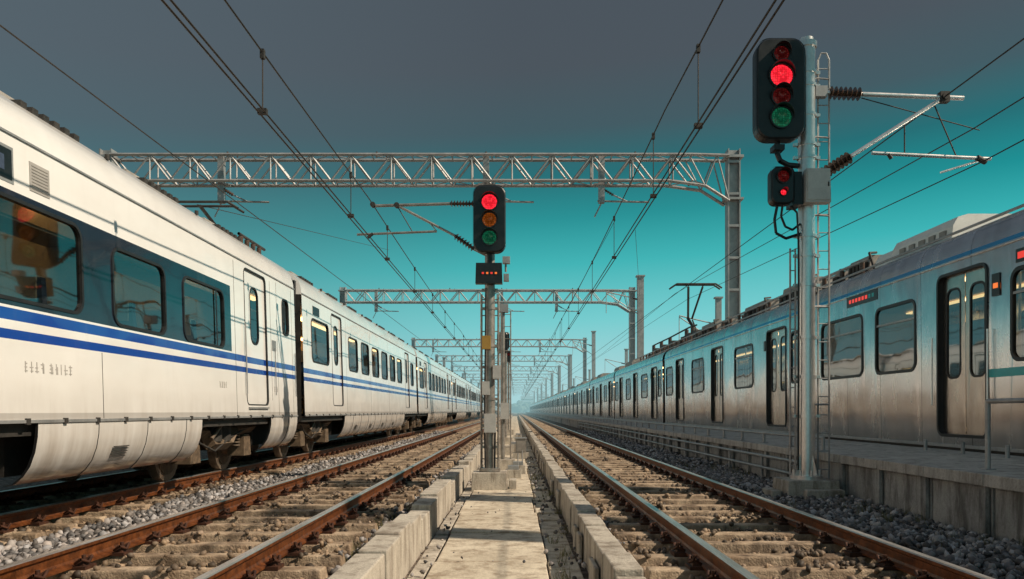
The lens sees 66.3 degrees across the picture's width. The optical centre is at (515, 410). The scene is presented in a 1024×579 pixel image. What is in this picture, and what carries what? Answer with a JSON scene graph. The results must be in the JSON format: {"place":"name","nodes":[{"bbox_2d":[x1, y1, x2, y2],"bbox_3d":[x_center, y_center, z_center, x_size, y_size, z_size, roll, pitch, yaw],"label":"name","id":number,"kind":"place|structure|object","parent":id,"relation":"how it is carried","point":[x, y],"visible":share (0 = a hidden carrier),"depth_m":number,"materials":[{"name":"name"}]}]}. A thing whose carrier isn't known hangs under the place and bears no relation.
{"place":"outdoors","nodes":[
{"label":"outdoors","id":0,"kind":"place"},
{"bbox_2d":[405,414,588,578],"bbox_3d":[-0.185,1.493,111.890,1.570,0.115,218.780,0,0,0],"label":"concrete path","id":1,"kind":"structure","parent":0,"point":[507,545],"depth_m":8.97,"materials":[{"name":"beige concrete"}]},
{"bbox_2d":[328,415,511,578],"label":"concrete kerb","id":2,"kind":"structure","parent":1,"relation":"on","point":[395,547],"depth_m":7.61,"materials":[{"name":"beige concrete"}]},
{"bbox_2d":[357,185,515,491],"bbox_3d":[-1.490,-1.316,14.708,3.001,5.732,0.762,0,0,0],"label":"railway signal","id":3,"kind":"object","parent":1,"relation":"on","point":[488,203],"visible":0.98,"depth_m":14.55,"materials":[{"name":"metal"}]},
{"bbox_2d":[403,456,587,578],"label":"path debris","id":4,"kind":"object","parent":1,"relation":"on","point":[572,556],"visible":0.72,"depth_m":10.04,"materials":[{"name":"stone"}]},
{"bbox_2d":[496,332,509,454],"bbox_3d":[-0.450,-0.531,25.981,0.600,4.162,0.638,0,0,0],"label":"equipment post","id":5,"kind":"object","parent":1,"relation":"on","point":[507,449],"visible":0.23,"depth_m":25.80,"materials":[{"name":"metal"}]},
{"bbox_2d":[496,304,514,469],"bbox_3d":[-0.330,-0.550,19.500,0.600,4.200,0.600,0,0,0],"label":"equipment post","id":6,"kind":"object","parent":1,"relation":"on","point":[504,415],"visible":0.96,"depth_m":19.45,"materials":[{"name":"metal"}]},
{"bbox_2d":[505,332,511,443],"bbox_3d":[-0.450,-0.931,33.981,0.600,4.962,0.638,0,0,0],"label":"equipment post","id":7,"kind":"object","parent":1,"relation":"on","point":[507,440],"visible":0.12,"depth_m":33.93,"materials":[{"name":"metal"}]},
{"bbox_2d":[507,351,512,434],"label":"equipment post","id":8,"kind":"object","parent":1,"relation":"on","point":[508,389],"visible":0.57,"depth_m":47.97,"materials":[{"name":"metal"}]},
{"bbox_2d":[505,453,521,478],"bbox_3d":[-0.056,1.197,17.000,0.359,0.566,0.399,0,0,0],"label":"trackside box","id":9,"kind":"object","parent":1,"relation":"on","point":[513,471],"visible":0.88,"depth_m":16.81,"materials":[{"name":"concrete"}]},
{"bbox_2d":[509,434,517,453],"bbox_3d":[-0.058,1.138,27.000,0.360,0.683,0.400,0,0,0],"label":"trackside box","id":10,"kind":"object","parent":1,"relation":"on","point":[513,446],"visible":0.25,"depth_m":26.81,"materials":[{"name":"concrete"}]},
{"bbox_2d":[511,450,525,473],"bbox_3d":[0.050,1.195,18.300,0.359,0.569,0.399,0,0,0],"label":"trackside box","id":11,"kind":"object","parent":1,"relation":"on","point":[522,467],"visible":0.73,"depth_m":18.12,"materials":[{"name":"concrete"}]},
{"bbox_2d":[513,437,528,458],"bbox_3d":[0.150,1.155,24.000,0.500,0.690,0.400,0,0,0],"label":"equipment cabinet","id":12,"kind":"object","parent":1,"relation":"on","point":[520,444],"visible":0.91,"depth_m":23.84,"materials":[{"name":"metal"}]},
{"bbox_2d":[518,415,645,578],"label":"concrete kerb","id":13,"kind":"structure","parent":1,"relation":"on","point":[602,551],"depth_m":7.80,"materials":[{"name":"beige concrete"}]},
{"bbox_2d":[0,412,1005,577],"bbox_3d":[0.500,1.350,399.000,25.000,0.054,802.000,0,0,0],"label":"ballast ground","id":14,"kind":"structure","parent":0,"point":[5,481],"depth_m":16.96,"materials":[{"name":"gravel"}]},
{"bbox_2d":[0,415,496,545],"bbox_3d":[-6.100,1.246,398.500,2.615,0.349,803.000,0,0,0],"label":"railway track","id":15,"kind":"structure","parent":14,"relation":"on","point":[96,498],"depth_m":12.12,"materials":[{"name":"metal"}]},
{"bbox_2d":[0,91,496,486],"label":"passenger train","id":16,"kind":"object","parent":15,"relation":"on","point":[157,333],"visible":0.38,"depth_m":10.09,"materials":[{"name":"white paint"}]},
{"bbox_2d":[0,412,511,578],"bbox_3d":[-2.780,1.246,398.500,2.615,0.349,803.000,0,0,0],"label":"railway track","id":17,"kind":"structure","parent":14,"relation":"on","point":[276,554],"depth_m":7.91,"materials":[{"name":"metal"}]},
{"bbox_2d":[338,287,636,361],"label":"overhead line gantry","id":18,"kind":"object","parent":14,"relation":"on","point":[343,291],"visible":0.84,"depth_m":82.71,"materials":[{"name":"metal"}]},
{"bbox_2d":[411,337,586,381],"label":"overhead line gantry","id":19,"kind":"object","parent":14,"relation":"on","point":[583,351],"visible":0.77,"depth_m":139.54,"materials":[{"name":"metal"}]},
{"bbox_2d":[435,354,568,387],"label":"overhead line gantry","id":20,"kind":"object","parent":14,"relation":"on","point":[452,358],"visible":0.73,"depth_m":180.77,"materials":[{"name":"metal"}]},
{"bbox_2d":[450,365,559,392],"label":"overhead line gantry","id":21,"kind":"object","parent":14,"relation":"on","point":[513,369],"visible":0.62,"depth_m":224.52,"materials":[{"name":"metal"}]},
{"bbox_2d":[462,373,551,395],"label":"overhead line gantry","id":22,"kind":"object","parent":14,"relation":"on","point":[527,375],"visible":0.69,"depth_m":269.54,"materials":[{"name":"metal"}]},
{"bbox_2d":[470,379,546,385],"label":"overhead line gantry","id":23,"kind":"object","parent":14,"relation":"on","point":[471,380],"visible":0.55,"depth_m":319.55,"materials":[{"name":"metal"}]},
{"bbox_2d":[0,430,1023,578],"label":"ballast stones","id":24,"kind":"object","parent":14,"relation":"on","point":[999,559],"visible":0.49,"depth_m":9.10,"materials":[{"name":"grey gravel"}]},
{"bbox_2d":[495,384,540,388],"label":"overhead line gantry","id":25,"kind":"object","parent":14,"relation":"on","point":[523,385],"visible":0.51,"depth_m":379.54,"materials":[{"name":"metal"}]},
{"bbox_2d":[540,380,546,397],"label":"overhead line post","id":26,"kind":"object","parent":14,"relation":"on","point":[545,388],"visible":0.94,"depth_m":289.97,"materials":[{"name":"metal"}]},
{"bbox_2d":[544,373,553,394],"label":"overhead line post","id":27,"kind":"object","parent":14,"relation":"on","point":[552,382],"visible":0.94,"depth_m":239.75,"materials":[{"name":"metal"}]},
{"bbox_2d":[548,366,560,392],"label":"overhead line post","id":28,"kind":"object","parent":14,"relation":"on","point":[559,378],"visible":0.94,"depth_m":199.75,"materials":[{"name":"metal"}]},
{"bbox_2d":[556,354,572,387],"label":"overhead line post","id":29,"kind":"object","parent":14,"relation":"on","point":[570,369],"visible":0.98,"depth_m":159.75,"materials":[{"name":"metal"}]},
{"bbox_2d":[574,331,595,377],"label":"overhead line post","id":30,"kind":"object","parent":14,"relation":"on","point":[593,345],"visible":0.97,"depth_m":112.75,"materials":[{"name":"metal"}]},
{"bbox_2d":[578,422,796,476],"bbox_3d":[4.800,1.071,36.470,0.120,0.458,47.060,0,0,0],"label":"platform railing","id":31,"kind":"object","parent":14,"relation":"on","point":[760,466],"visible":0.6,"depth_m":19.55,"materials":[{"name":"metal"}]},
{"bbox_2d":[519,413,994,578],"bbox_3d":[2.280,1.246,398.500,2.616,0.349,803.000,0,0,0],"label":"railway track","id":32,"kind":"structure","parent":14,"relation":"on","point":[694,554],"depth_m":7.95,"materials":[{"name":"metal"}]},
{"bbox_2d":[525,412,1023,542],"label":"station platform","id":33,"kind":"structure","parent":14,"relation":"on","point":[956,489],"depth_m":10.62,"materials":[{"name":"concrete"}]},
{"bbox_2d":[582,416,827,450],"bbox_3d":[5.100,0.541,36.470,0.120,0.238,47.060,0,0,0],"label":"platform railing","id":34,"kind":"object","parent":33,"relation":"on","point":[822,438],"visible":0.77,"depth_m":19.95,"materials":[{"name":"metal"}]},
{"bbox_2d":[924,439,1009,457],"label":"platform bollards","id":35,"kind":"object","parent":33,"relation":"on","point":[1007,451],"visible":0.91,"depth_m":12.07,"materials":[{"name":"metal"}]},
{"bbox_2d":[979,398,1023,469],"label":"platform railing","id":36,"kind":"object","parent":33,"relation":"on","point":[988,402],"visible":1,"depth_m":8.77,"materials":[{"name":"metal"}]},
{"bbox_2d":[752,36,991,499],"bbox_3d":[5.435,-2.100,11.925,3.673,7.200,0.949,0,0,0],"label":"railway signal","id":37,"kind":"object","parent":14,"relation":"on","point":[787,90],"visible":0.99,"depth_m":11.88,"materials":[{"name":"metal"}]},
{"bbox_2d":[527,38,1023,402],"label":"overhead wire","id":38,"kind":"object","parent":37,"relation":"attached to","point":[852,164],"visible":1,"depth_m":14.16,"materials":[{"name":"black metal"}]},
{"bbox_3d":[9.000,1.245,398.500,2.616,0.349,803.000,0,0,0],"label":"railway track","id":39,"kind":"structure","parent":14,"relation":"on","visible":0},
{"bbox_2d":[530,204,1023,456],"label":"metro train","id":40,"kind":"object","parent":39,"relation":"on","point":[927,334],"visible":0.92,"depth_m":16.16,"materials":[{"name":"silver metal"}]},
{"bbox_2d":[0,0,1023,403],"label":"sky","id":41,"kind":"structure","parent":0,"point":[381,76],"materials":[{"name":"teal"}]},
{"bbox_2d":[606,275,644,358],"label":"overhead line post","id":42,"kind":"object","parent":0,"point":[640,315],"visible":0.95,"depth_m":68.72,"materials":[{"name":"grey metal"}]},
{"bbox_2d":[345,462,1023,578],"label":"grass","id":43,"kind":"structure","parent":0,"point":[564,550],"depth_m":9.24,"materials":[{"name":"green plant"}]},
{"label":"ground","id":44,"kind":"structure","parent":0,"visible":0},
{"bbox_2d":[99,148,743,319],"bbox_3d":[-4.800,-5.775,39.400,32.600,14.650,1.200,0,0,0],"label":"overhead line gantry","id":45,"kind":"object","parent":44,"relation":"on","point":[732,198],"visible":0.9,"depth_m":39.25,"materials":[{"name":"metal"}]},
{"bbox_2d":[0,25,476,381],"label":"overhead wire","id":46,"kind":"object","parent":45,"relation":"hanging from","point":[1,26],"visible":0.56,"depth_m":13.33,"materials":[{"name":"black metal"}]},
{"bbox_2d":[161,0,496,388],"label":"overhead wire","id":47,"kind":"object","parent":45,"relation":"hanging from","point":[261,111],"visible":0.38,"depth_m":9.39,"materials":[{"name":"black metal"}]},
{"bbox_2d":[197,97,1023,399],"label":"overhead wire","id":48,"kind":"object","parent":45,"relation":"hanging from","point":[783,233],"visible":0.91,"depth_m":16.61,"materials":[{"name":"black metal"}]},
{"bbox_2d":[519,0,784,405],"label":"overhead wire","id":49,"kind":"object","parent":45,"relation":"hanging from","point":[698,125],"visible":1,"depth_m":10.54,"materials":[{"name":"black metal"}]},
{"bbox_2d":[511,400,535,412],"bbox_3d":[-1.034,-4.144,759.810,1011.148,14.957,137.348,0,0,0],"label":"distant trees","id":50,"kind":"object","parent":44,"relation":"on","point":[522,407],"depth_m":700.86,"materials":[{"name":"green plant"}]},
{"bbox_2d":[521,393,533,411],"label":"office building","id":51,"kind":"structure","parent":44,"relation":"on","point":[527,397],"depth_m":820.00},
{"bbox_2d":[538,391,548,400],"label":"office building","id":52,"kind":"structure","parent":44,"relation":"on","point":[543,396],"depth_m":860.00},
{"bbox_2d":[575,369,590,381],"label":"overhead line post","id":53,"kind":"object","parent":44,"relation":"on","point":[589,375],"visible":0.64,"depth_m":164.80,"materials":[{"name":"metal"}]},
{"bbox_2d":[606,349,628,367],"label":"overhead line post","id":54,"kind":"object","parent":44,"relation":"on","point":[626,355],"visible":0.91,"depth_m":109.80,"materials":[{"name":"metal"}]},
{"bbox_2d":[679,297,722,339],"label":"overhead line post","id":55,"kind":"object","parent":44,"relation":"on","point":[718,307],"visible":0.16,"depth_m":59.80,"materials":[{"name":"metal"}]}
]}

